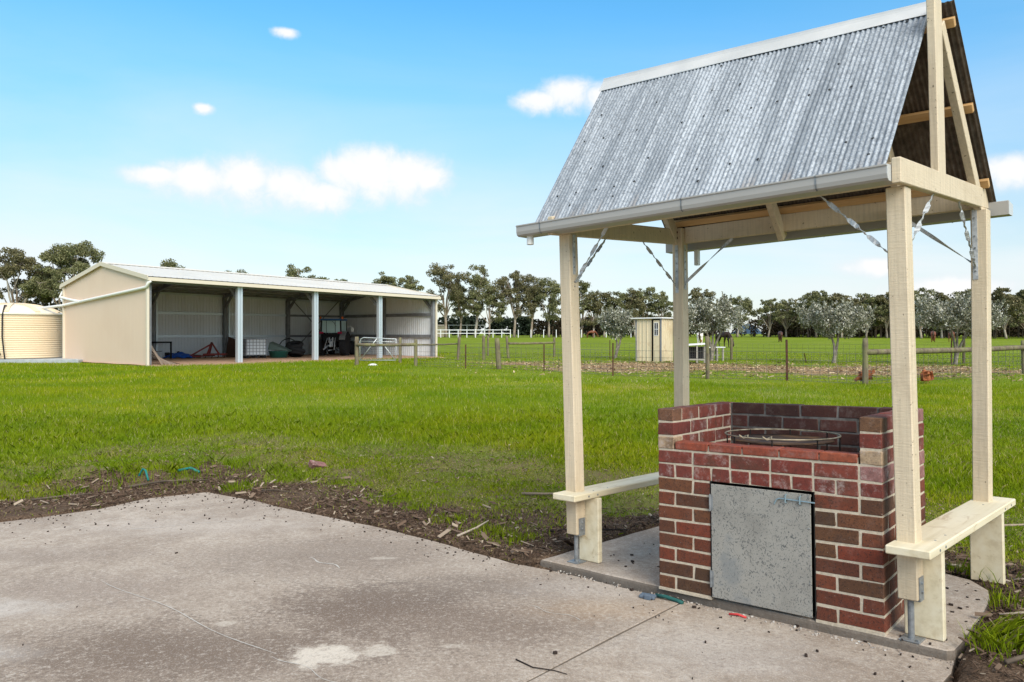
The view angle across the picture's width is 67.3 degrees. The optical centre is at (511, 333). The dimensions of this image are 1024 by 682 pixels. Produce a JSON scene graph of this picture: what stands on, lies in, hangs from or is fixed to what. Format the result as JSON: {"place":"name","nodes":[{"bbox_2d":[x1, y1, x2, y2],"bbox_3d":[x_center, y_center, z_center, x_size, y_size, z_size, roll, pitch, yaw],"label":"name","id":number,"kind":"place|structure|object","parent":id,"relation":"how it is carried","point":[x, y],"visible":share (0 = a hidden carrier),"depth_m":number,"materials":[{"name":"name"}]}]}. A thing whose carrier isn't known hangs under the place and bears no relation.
{"place":"outdoors","nodes":[
{"label":"outdoors","id":0,"kind":"place"},
{"bbox_2d":[93,353,444,366],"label":"shed floor","id":1,"kind":"structure","parent":0,"point":[231,360],"depth_m":44.13,"materials":[{"name":"grey concrete"}]},
{"bbox_2d":[151,345,162,364],"bbox_3d":[-17.046,0.869,36.645,0.806,1.276,0.150,0,0,-4],"label":"plank","id":2,"kind":"object","parent":1,"relation":"on","point":[156,354],"visible":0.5,"depth_m":36.59,"materials":[{"name":"beige wood"}]},
{"bbox_2d":[151,342,171,358],"bbox_3d":[-21.106,0.995,45.624,1.700,1.025,0.150,0,0,-15],"label":"steel stand","id":3,"kind":"object","parent":1,"relation":"on","point":[170,348],"visible":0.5,"depth_m":45.76,"materials":[{"name":"black metal"}]},
{"bbox_2d":[163,352,195,357],"bbox_3d":[-20.150,1.303,46.600,1.700,0.395,1.100,0,0,0],"label":"tarp","id":4,"kind":"object","parent":1,"relation":"on","point":[181,355],"visible":0.95,"depth_m":46.27,"materials":[{"name":"blue plastic"}]},
{"bbox_2d":[189,342,226,357],"bbox_3d":[-18.513,1.013,46.813,2.136,0.990,0.725,0,0,-10],"label":"farm implement","id":5,"kind":"object","parent":1,"relation":"on","point":[208,353],"visible":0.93,"depth_m":46.71,"materials":[{"name":"red metal"}]},
{"bbox_2d":[226,337,234,356],"bbox_3d":[-17.725,0.859,49.050,0.950,1.300,0.360,0,0,0],"label":"leaning board","id":6,"kind":"object","parent":1,"relation":"on","point":[230,351],"visible":0.43,"depth_m":49.03,"materials":[{"name":"brown wood"}]},
{"bbox_2d":[243,339,266,357],"bbox_3d":[-15.750,0.911,47.000,1.228,1.170,1.028,0,0,-32],"label":"liquid tote","id":7,"kind":"object","parent":1,"relation":"on","point":[254,348],"visible":0.91,"depth_m":46.59,"materials":[{"name":"white plastic"}]},
{"bbox_2d":[268,351,287,357],"bbox_3d":[-14.450,1.297,47.600,1.240,0.410,1.240,0,0,0],"label":"feed trough","id":8,"kind":"object","parent":1,"relation":"on","point":[278,354],"visible":0.98,"depth_m":47.13,"materials":[{"name":"teal plastic"}]},
{"bbox_2d":[268,342,291,351],"bbox_3d":[-14.440,0.812,47.850,1.260,0.620,0.880,0,0,0],"label":"trough lid","id":9,"kind":"object","parent":8,"relation":"on","point":[275,346],"visible":1,"depth_m":47.47,"materials":[{"name":"green plastic"}]},
{"bbox_2d":[285,341,305,356],"bbox_3d":[-13.738,0.987,48.750,1.288,1.057,1.092,0,0,0],"label":"tyre pile","id":10,"kind":"object","parent":1,"relation":"on","point":[296,348],"visible":0.98,"depth_m":48.43,"materials":[{"name":"black rubber"}]},
{"bbox_2d":[318,316,354,355],"bbox_3d":[-12.073,0.196,52.888,2.360,2.672,3.721,0,0,3],"label":"tractor","id":11,"kind":"object","parent":1,"relation":"on","point":[333,334],"visible":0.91,"depth_m":51.57,"materials":[{"name":"black metal"}]},
{"bbox_2d":[437,325,443,336],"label":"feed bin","id":12,"kind":"object","parent":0,"point":[439,327],"visible":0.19,"depth_m":154.20,"materials":[{"name":"beige"}]},
{"bbox_2d":[0,334,1023,681],"bbox_3d":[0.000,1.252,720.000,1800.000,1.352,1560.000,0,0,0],"label":"ground","id":13,"kind":"structure","parent":0,"point":[750,344],"depth_m":11.62,"materials":[{"name":"green plant"}]},
{"bbox_2d":[0,247,52,305],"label":"gum tree","id":14,"kind":"object","parent":13,"relation":"on","point":[19,260],"visible":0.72,"depth_m":94.66,"materials":[{"name":"green plant"}]},
{"bbox_2d":[0,357,82,362],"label":"tank plinth","id":15,"kind":"structure","parent":13,"relation":"on","point":[46,360],"depth_m":40.30,"materials":[{"name":"white concrete"}]},
{"bbox_2d":[0,303,61,358],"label":"rain tank","id":16,"kind":"object","parent":15,"relation":"on","point":[30,330],"visible":0.91,"depth_m":41.57,"materials":[{"name":"beige plastic"}]},
{"bbox_2d":[22,268,61,310],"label":"gum tree","id":17,"kind":"object","parent":13,"relation":"on","point":[44,300],"visible":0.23,"depth_m":96.05,"materials":[{"name":"green plant"}]},
{"bbox_2d":[32,493,89,500],"bbox_3d":[-4.763,1.723,8.130,0.543,0.040,0.082,0,0,-22],"label":"stick","id":18,"kind":"object","parent":13,"relation":"on","point":[33,499],"visible":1,"depth_m":8.11,"materials":[{"name":"brown wood"}]},
{"bbox_2d":[18,240,105,311],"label":"gum tree","id":19,"kind":"object","parent":13,"relation":"on","point":[63,258],"visible":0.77,"depth_m":93.64,"materials":[{"name":"green plant"}]},
{"bbox_2d":[160,258,184,267],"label":"gum tree","id":20,"kind":"object","parent":13,"relation":"on","point":[171,263],"visible":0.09,"depth_m":137.28,"materials":[{"name":"green plant"}]},
{"bbox_2d":[178,467,199,472],"bbox_3d":[-3.882,1.643,9.258,0.284,0.070,0.076,0,0,6],"label":"hose piece","id":21,"kind":"object","parent":13,"relation":"on","point":[187,468],"visible":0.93,"depth_m":9.25,"materials":[{"name":"teal"}]},
{"bbox_2d":[38,262,440,365],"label":"farm shed","id":22,"kind":"structure","parent":13,"relation":"on","point":[120,313],"depth_m":46.66,"materials":[{"name":"beige metal"}]},
{"bbox_2d":[262,489,298,493],"bbox_3d":[-2.523,1.718,8.383,0.476,0.028,0.029,0,0,18],"label":"stick","id":23,"kind":"object","parent":13,"relation":"on","point":[277,490],"visible":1,"depth_m":8.40,"materials":[{"name":"wood"}]},
{"bbox_2d":[285,263,317,278],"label":"gum tree","id":24,"kind":"object","parent":13,"relation":"on","point":[291,272],"visible":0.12,"depth_m":139.77,"materials":[{"name":"green plant"}]},
{"bbox_2d":[308,460,326,468],"bbox_3d":[-2.504,1.703,9.896,0.229,0.091,0.125,22,15,-38],"label":"brick fragment","id":25,"kind":"object","parent":13,"relation":"on","point":[313,464],"visible":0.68,"depth_m":9.85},
{"bbox_2d":[307,274,329,279],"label":"gum tree","id":26,"kind":"object","parent":13,"relation":"on","point":[312,276],"visible":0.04,"depth_m":143.64,"materials":[{"name":"green plant"}]},
{"bbox_2d":[0,492,678,681],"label":"patio slab","id":27,"kind":"structure","parent":13,"relation":"on","point":[376,606],"depth_m":4.69,"materials":[{"name":"concrete"}]},
{"bbox_2d":[106,520,581,681],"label":"cement scratches","id":28,"kind":"object","parent":27,"relation":"on","point":[246,643],"visible":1,"depth_m":4.46,"materials":[{"name":"grey concrete"}]},
{"bbox_2d":[3,492,948,681],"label":"soil crumbs","id":29,"kind":"object","parent":27,"relation":"on","point":[694,606],"visible":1,"depth_m":5.90,"materials":[{"name":"brown soil"}]},
{"bbox_2d":[515,659,566,673],"bbox_3d":[0.130,1.609,3.697,0.301,0.013,0.038,0,0,37],"label":"stick","id":30,"kind":"object","parent":27,"relation":"on","point":[538,667],"visible":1,"depth_m":3.69,"materials":[{"name":"brown wood"}]},
{"bbox_2d":[639,592,656,599],"bbox_3d":[0.839,1.626,4.761,0.100,0.030,0.068,0,0,29],"label":"plastic clip","id":31,"kind":"object","parent":27,"relation":"on","point":[646,596],"visible":1,"depth_m":4.74,"materials":[{"name":"blue plastic"}]},
{"bbox_2d":[655,593,683,603],"bbox_3d":[0.966,1.623,4.714,0.196,0.033,0.033,0,0,44],"label":"strap end","id":32,"kind":"object","parent":27,"relation":"on","point":[679,601],"visible":1,"depth_m":4.70,"materials":[{"name":"teal"}]},
{"bbox_2d":[557,570,961,664],"bbox_3d":[1.214,1.624,4.500,2.499,0.076,0.110,0,0,42],"label":"kerb grit","id":33,"kind":"object","parent":27,"relation":"on","point":[862,643],"visible":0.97,"depth_m":4.24,"materials":[{"name":"grey gravel"}]},
{"bbox_2d":[372,272,398,286],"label":"gum tree","id":34,"kind":"object","parent":13,"relation":"on","point":[388,280],"visible":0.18,"depth_m":149.43,"materials":[{"name":"green plant"}]},
{"bbox_2d":[355,337,417,365],"bbox_3d":[-6.008,0.931,38.142,3.086,1.550,3.954,0,0,0],"label":"rail fence","id":35,"kind":"object","parent":13,"relation":"on","point":[399,344],"visible":0.9,"depth_m":36.62,"materials":[{"name":"beige wood"}]},
{"bbox_2d":[359,337,395,360],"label":"farm gate","id":36,"kind":"structure","parent":35,"relation":"attached to","point":[366,347],"depth_m":40.70,"materials":[{"name":"grey metal"}]},
{"bbox_2d":[396,275,423,290],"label":"gum tree","id":37,"kind":"object","parent":13,"relation":"on","point":[410,282],"visible":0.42,"depth_m":149.43,"materials":[{"name":"green plant"}]},
{"bbox_2d":[426,262,472,336],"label":"gum tree","id":38,"kind":"object","parent":13,"relation":"on","point":[445,281],"visible":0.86,"depth_m":148.73,"materials":[{"name":"green plant"}]},
{"bbox_2d":[447,284,474,336],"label":"gum tree","id":39,"kind":"object","parent":13,"relation":"on","point":[457,309],"visible":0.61,"depth_m":151.15,"materials":[{"name":"green plant"}]},
{"bbox_2d":[448,325,485,336],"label":"white fence","id":40,"kind":"object","parent":13,"relation":"on","point":[467,330],"visible":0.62,"depth_m":157.90,"materials":[{"name":"paint"}]},
{"bbox_2d":[456,520,488,536],"bbox_3d":[-0.318,1.630,6.417,0.357,0.084,0.036,0,0,-44],"label":"stick","id":41,"kind":"object","parent":13,"relation":"on","point":[460,534],"visible":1,"depth_m":6.38,"materials":[{"name":"beige wood"}]},
{"bbox_2d":[437,329,510,337],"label":"white fence","id":42,"kind":"object","parent":13,"relation":"on","point":[475,333],"visible":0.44,"depth_m":145.90,"materials":[{"name":"paint"}]},
{"bbox_2d":[462,264,496,336],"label":"gum tree","id":43,"kind":"object","parent":13,"relation":"on","point":[476,281],"visible":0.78,"depth_m":149.53,"materials":[{"name":"green plant"}]},
{"bbox_2d":[474,286,506,336],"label":"gum tree","id":44,"kind":"object","parent":13,"relation":"on","point":[489,299],"visible":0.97,"depth_m":147.21,"materials":[{"name":"green plant"}]},
{"bbox_2d":[0,433,1022,681],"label":"dry litter","id":45,"kind":"object","parent":13,"relation":"on","point":[414,495],"visible":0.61,"depth_m":8.89,"materials":[{"name":"brown plant"}]},
{"bbox_2d":[0,459,1023,681],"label":"bark mulch","id":46,"kind":"object","parent":13,"relation":"on","point":[997,668],"visible":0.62,"depth_m":7.08,"materials":[{"name":"brown wood"}]},
{"bbox_2d":[128,479,207,487],"bbox_3d":[-3.953,1.721,8.857,0.843,0.068,0.039,0,0,-19],"label":"stick","id":47,"kind":"object","parent":46,"relation":"on","point":[137,485],"visible":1,"depth_m":8.83,"materials":[{"name":"brown wood"}]},
{"bbox_2d":[491,270,543,336],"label":"gum tree","id":48,"kind":"object","parent":13,"relation":"on","point":[506,290],"visible":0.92,"depth_m":148.78,"materials":[{"name":"green plant"}]},
{"bbox_2d":[515,275,546,336],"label":"gum tree","id":49,"kind":"object","parent":13,"relation":"on","point":[530,279],"visible":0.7,"depth_m":149.03,"materials":[{"name":"green plant"}]},
{"bbox_2d":[522,492,552,494],"bbox_3d":[0.325,1.730,8.295,0.454,0.035,0.057,0,0,-1],"label":"stick","id":50,"kind":"object","parent":13,"relation":"on","point":[533,493],"visible":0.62,"depth_m":8.28,"materials":[{"name":"grey wood"}]},
{"bbox_2d":[437,315,642,335],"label":"pine hedge","id":51,"kind":"object","parent":13,"relation":"on","point":[523,326],"visible":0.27,"depth_m":216.12,"materials":[{"name":"green plant"}]},
{"bbox_2d":[532,277,560,336],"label":"gum tree","id":52,"kind":"object","parent":13,"relation":"on","point":[554,289],"visible":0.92,"depth_m":148.80,"materials":[{"name":"green plant"}]},
{"bbox_2d":[548,529,626,531],"bbox_3d":[0.625,1.629,6.363,0.652,0.027,0.052,0,0,0],"label":"stick","id":53,"kind":"object","parent":13,"relation":"on","point":[551,530],"visible":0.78,"depth_m":6.35,"materials":[{"name":"brown wood"}]},
{"bbox_2d":[579,280,600,336],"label":"gum tree","id":54,"kind":"object","parent":13,"relation":"on","point":[583,287],"visible":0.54,"depth_m":149.67,"materials":[{"name":"green plant"}]},
{"bbox_2d":[580,293,603,336],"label":"gum tree","id":55,"kind":"object","parent":13,"relation":"on","point":[595,308],"visible":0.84,"depth_m":148.97,"materials":[{"name":"green plant"}]},
{"bbox_2d":[592,290,622,336],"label":"gum tree","id":56,"kind":"object","parent":13,"relation":"on","point":[606,294],"visible":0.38,"depth_m":150.85,"materials":[{"name":"green plant"}]},
{"bbox_2d":[594,305,635,357],"bbox_3d":[6.488,-0.090,48.155,2.659,3.423,2.416,0,0,0],"label":"olive tree","id":57,"kind":"object","parent":13,"relation":"on","point":[618,321],"visible":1,"depth_m":47.68,"materials":[{"name":"green plant"}]},
{"bbox_2d":[601,291,632,333],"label":"gum tree","id":58,"kind":"object","parent":13,"relation":"on","point":[620,302],"visible":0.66,"depth_m":149.43,"materials":[{"name":"green plant"}]},
{"bbox_2d":[625,287,645,336],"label":"gum tree","id":59,"kind":"object","parent":13,"relation":"on","point":[635,300],"visible":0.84,"depth_m":148.96,"materials":[{"name":"green plant"}]},
{"bbox_2d":[631,286,660,321],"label":"gum tree","id":60,"kind":"object","parent":13,"relation":"on","point":[646,293],"visible":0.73,"depth_m":150.12,"materials":[{"name":"green plant"}]},
{"bbox_2d":[631,317,672,361],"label":"garden shed","id":61,"kind":"structure","parent":13,"relation":"on","point":[653,334],"depth_m":42.25,"materials":[{"name":"beige metal"}]},
{"bbox_2d":[653,320,658,361],"bbox_3d":[7.880,0.417,41.940,0.360,2.270,0.030,0,0,37],"label":"door","id":62,"kind":"structure","parent":61,"relation":"in","point":[655,338],"depth_m":41.92,"materials":[{"name":"beige metal"}]},
{"bbox_2d":[654,323,657,335],"bbox_3d":[7.865,-0.233,41.921,0.264,0.714,0.017,0,0,37],"label":"window","id":63,"kind":"structure","parent":61,"relation":"in","point":[655,324],"depth_m":41.92,"materials":[{"name":"white glass"}]},
{"bbox_2d":[644,290,672,317],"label":"gum tree","id":64,"kind":"object","parent":13,"relation":"on","point":[663,302],"visible":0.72,"depth_m":149.53,"materials":[{"name":"green plant"}]},
{"bbox_2d":[533,313,806,336],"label":"scrub belt","id":65,"kind":"object","parent":13,"relation":"on","point":[538,327],"visible":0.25,"depth_m":157.21,"materials":[{"name":"green plant"}]},
{"bbox_2d":[689,343,704,362],"bbox_3d":[9.392,1.023,40.326,1.570,1.060,0.800,0,0,10],"label":"rabbit hutch","id":66,"kind":"object","parent":13,"relation":"on","point":[694,352],"visible":0.46,"depth_m":40.46,"materials":[{"name":"white paint"}]},
{"bbox_2d":[697,332,702,342],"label":"horse","id":67,"kind":"object","parent":13,"relation":"on","point":[700,338],"visible":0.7,"depth_m":81.81},
{"bbox_2d":[688,287,716,319],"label":"gum tree","id":68,"kind":"object","parent":13,"relation":"on","point":[694,294],"visible":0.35,"depth_m":149.10,"materials":[{"name":"green plant"}]},
{"bbox_2d":[700,347,724,360],"bbox_3d":[11.250,1.151,43.200,1.240,0.800,0.760,0,0,-22],"label":"table","id":69,"kind":"object","parent":13,"relation":"on","point":[716,355],"visible":0.49,"depth_m":43.07,"materials":[{"name":"white paint"}]},
{"bbox_2d":[688,291,748,360],"bbox_3d":[11.154,-0.391,42.845,3.911,3.970,3.673,0,0,0],"label":"olive tree","id":70,"kind":"object","parent":13,"relation":"on","point":[701,312],"visible":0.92,"depth_m":42.24,"materials":[{"name":"green plant"}]},
{"bbox_2d":[417,335,1020,364],"bbox_3d":[13.231,0.926,44.733,35.542,1.616,16.680,0,0,0],"label":"paddock fence","id":71,"kind":"object","parent":13,"relation":"on","point":[624,347],"visible":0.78,"depth_m":45.19,"materials":[{"name":"grey metal"}]},
{"bbox_2d":[417,336,1023,383],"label":"yard fence","id":72,"kind":"object","parent":13,"relation":"on","point":[866,352],"visible":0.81,"depth_m":26.55,"materials":[{"name":"grey metal"}]},
{"bbox_2d":[715,332,733,346],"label":"horse","id":73,"kind":"object","parent":13,"relation":"on","point":[725,335],"visible":0.77,"depth_m":73.99},
{"bbox_2d":[454,360,1023,381],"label":"yard straw","id":74,"kind":"object","parent":13,"relation":"on","point":[671,363],"visible":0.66,"depth_m":33.73,"materials":[{"name":"brown plant"}]},
{"bbox_2d":[727,296,752,336],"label":"gum tree","id":75,"kind":"object","parent":13,"relation":"on","point":[747,304],"visible":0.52,"depth_m":149.25,"materials":[{"name":"green plant"}]},
{"bbox_2d":[529,602,953,681],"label":"patio slab","id":76,"kind":"structure","parent":13,"relation":"on","point":[672,646],"depth_m":3.82,"materials":[{"name":"concrete"}]},
{"bbox_2d":[540,526,989,672],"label":"shelter slab","id":77,"kind":"structure","parent":13,"relation":"on","point":[641,573],"depth_m":4.68,"materials":[{"name":"concrete"}]},
{"bbox_2d":[553,472,658,562],"bbox_3d":[1.013,1.376,5.963,0.217,0.499,1.885,-2,-2,44],"label":"bench","id":78,"kind":"object","parent":77,"relation":"on","point":[590,545],"visible":0.55,"depth_m":5.43,"materials":[{"name":"beige wood"}]},
{"bbox_2d":[516,0,1012,643],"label":"picnic shelter","id":79,"kind":"object","parent":77,"relation":"on","point":[864,124],"visible":0.96,"depth_m":4.95,"materials":[{"name":"metal"}]},
{"bbox_2d":[658,401,925,636],"bbox_3d":[1.718,1.027,4.757,1.316,1.126,0.984,-2,-2,40],"label":"brick barbecue","id":80,"kind":"object","parent":77,"relation":"on","point":[806,530],"visible":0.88,"depth_m":4.38,"materials":[{"name":"red brick"}]},
{"bbox_2d":[709,484,814,617],"bbox_3d":[1.419,1.226,4.385,0.624,0.670,0.038,-2,-2,40],"label":"door","id":81,"kind":"structure","parent":80,"relation":"in","point":[762,547],"depth_m":4.38,"materials":[{"name":"metal"}]},
{"bbox_2d":[725,428,841,450],"bbox_3d":[1.659,0.694,4.730,0.680,0.180,0.687,-2,-2,40],"label":"fire grill","id":82,"kind":"object","parent":80,"relation":"in","point":[777,439],"visible":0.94,"depth_m":4.66,"materials":[{"name":"metal"}]},
{"bbox_2d":[610,544,979,640],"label":"slab crumbs","id":83,"kind":"object","parent":77,"relation":"on","point":[949,604],"visible":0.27,"depth_m":4.59,"materials":[{"name":"brown"}]},
{"bbox_2d":[750,298,787,336],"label":"gum tree","id":84,"kind":"object","parent":13,"relation":"on","point":[769,305],"visible":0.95,"depth_m":149.24,"materials":[{"name":"green plant"}]},
{"bbox_2d":[771,298,799,336],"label":"gum tree","id":85,"kind":"object","parent":13,"relation":"on","point":[782,303],"visible":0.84,"depth_m":149.26,"materials":[{"name":"green plant"}]},
{"bbox_2d":[795,290,831,337],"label":"gum tree","id":86,"kind":"object","parent":13,"relation":"on","point":[814,296],"visible":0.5,"depth_m":143.63,"materials":[{"name":"green plant"}]},
{"bbox_2d":[792,295,876,362],"bbox_3d":[16.813,-0.222,40.019,3.946,3.656,3.715,0,0,0],"label":"olive tree","id":87,"kind":"object","parent":13,"relation":"on","point":[844,318],"visible":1,"depth_m":39.28,"materials":[{"name":"green plant"}]},
{"bbox_2d":[827,293,860,337],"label":"gum tree","id":88,"kind":"object","parent":13,"relation":"on","point":[834,297],"visible":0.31,"depth_m":140.28,"materials":[{"name":"green plant"}]},
{"bbox_2d":[853,369,874,381],"bbox_3d":[10.871,1.339,23.757,0.660,0.464,0.297,0,0,8],"label":"hen","id":89,"kind":"object","parent":13,"relation":"on","point":[859,377],"visible":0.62,"depth_m":23.68,"materials":[{"name":"red"}]},
{"bbox_2d":[855,293,887,337],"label":"gum tree","id":90,"kind":"object","parent":13,"relation":"on","point":[867,299],"visible":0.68,"depth_m":139.01,"materials":[{"name":"green plant"}]},
{"bbox_2d":[868,292,889,337],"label":"gum tree","id":91,"kind":"object","parent":13,"relation":"on","point":[882,299],"visible":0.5,"depth_m":138.52,"materials":[{"name":"green plant"}]},
{"bbox_2d":[766,316,1023,336],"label":"understorey","id":92,"kind":"object","parent":13,"relation":"on","point":[1013,332],"visible":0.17,"depth_m":152.59,"materials":[{"name":"green plant"}]},
{"bbox_2d":[786,293,1022,337],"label":"forest","id":93,"kind":"object","parent":13,"relation":"on","point":[871,326],"visible":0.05,"depth_m":145.90,"materials":[{"name":"green plant"}]},
{"bbox_2d":[920,372,931,383],"bbox_3d":[12.807,1.370,23.792,0.256,0.401,0.570,0,0,10],"label":"hen","id":94,"kind":"object","parent":13,"relation":"on","point":[925,376],"visible":0.99,"depth_m":23.65,"materials":[{"name":"orange"}]},
{"bbox_2d":[914,287,938,338],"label":"gum tree","id":95,"kind":"object","parent":13,"relation":"on","point":[931,291],"visible":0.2,"depth_m":133.81,"materials":[{"name":"green plant"}]},
{"bbox_2d":[930,331,935,341],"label":"horse","id":96,"kind":"object","parent":13,"relation":"on","point":[933,334],"visible":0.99,"depth_m":101.35},
{"bbox_2d":[932,291,954,337],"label":"gum tree","id":97,"kind":"object","parent":13,"relation":"on","point":[941,295],"visible":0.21,"depth_m":137.61,"materials":[{"name":"green plant"}]},
{"bbox_2d":[885,496,1015,641],"bbox_3d":[2.596,1.321,4.450,0.213,0.500,1.885,-2,-2,44],"label":"bench","id":98,"kind":"object","parent":13,"relation":"on","point":[981,523],"visible":0.97,"depth_m":4.18,"materials":[{"name":"beige wood"}]},
{"bbox_2d":[951,288,970,337],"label":"gum tree","id":99,"kind":"object","parent":13,"relation":"on","point":[961,293],"visible":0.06,"depth_m":138.89,"materials":[{"name":"green plant"}]},
{"bbox_2d":[914,290,1008,364],"bbox_3d":[22.213,-0.302,38.223,4.589,3.817,4.063,0,0,0],"label":"olive tree","id":100,"kind":"object","parent":13,"relation":"on","point":[954,313],"visible":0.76,"depth_m":37.85,"materials":[{"name":"green plant"}]},
{"bbox_2d":[945,558,1023,640],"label":"twig litter","id":101,"kind":"object","parent":13,"relation":"on","point":[1021,612],"visible":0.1,"depth_m":4.24,"materials":[{"name":"brown wood"}]},
{"bbox_2d":[991,286,1023,338],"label":"gum tree","id":102,"kind":"object","parent":13,"relation":"on","point":[1000,295],"visible":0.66,"depth_m":129.22,"materials":[{"name":"green plant"}]},
{"bbox_2d":[1003,654,1023,664],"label":"stick","id":103,"kind":"object","parent":13,"relation":"on","point":[1013,659],"visible":1,"depth_m":3.56,"materials":[{"name":"brown wood"}]},
{"bbox_2d":[1006,289,1023,327],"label":"gum tree","id":104,"kind":"object","parent":13,"relation":"on","point":[1020,293],"visible":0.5,"depth_m":130.24,"materials":[{"name":"green plant"}]},
{"bbox_2d":[0,351,1023,430],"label":"meadow grass","id":105,"kind":"structure","parent":0,"point":[220,385],"depth_m":21.04,"materials":[{"name":"green plant"}]},
{"bbox_2d":[0,0,1023,333],"label":"sky","id":106,"kind":"structure","parent":0,"point":[350,140],"materials":[{"name":"blue"}]},
{"bbox_2d":[730,324,760,333],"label":"hill","id":107,"kind":"structure","parent":0,"point":[748,330],"depth_m":1116.36,"materials":[{"name":"blue"}]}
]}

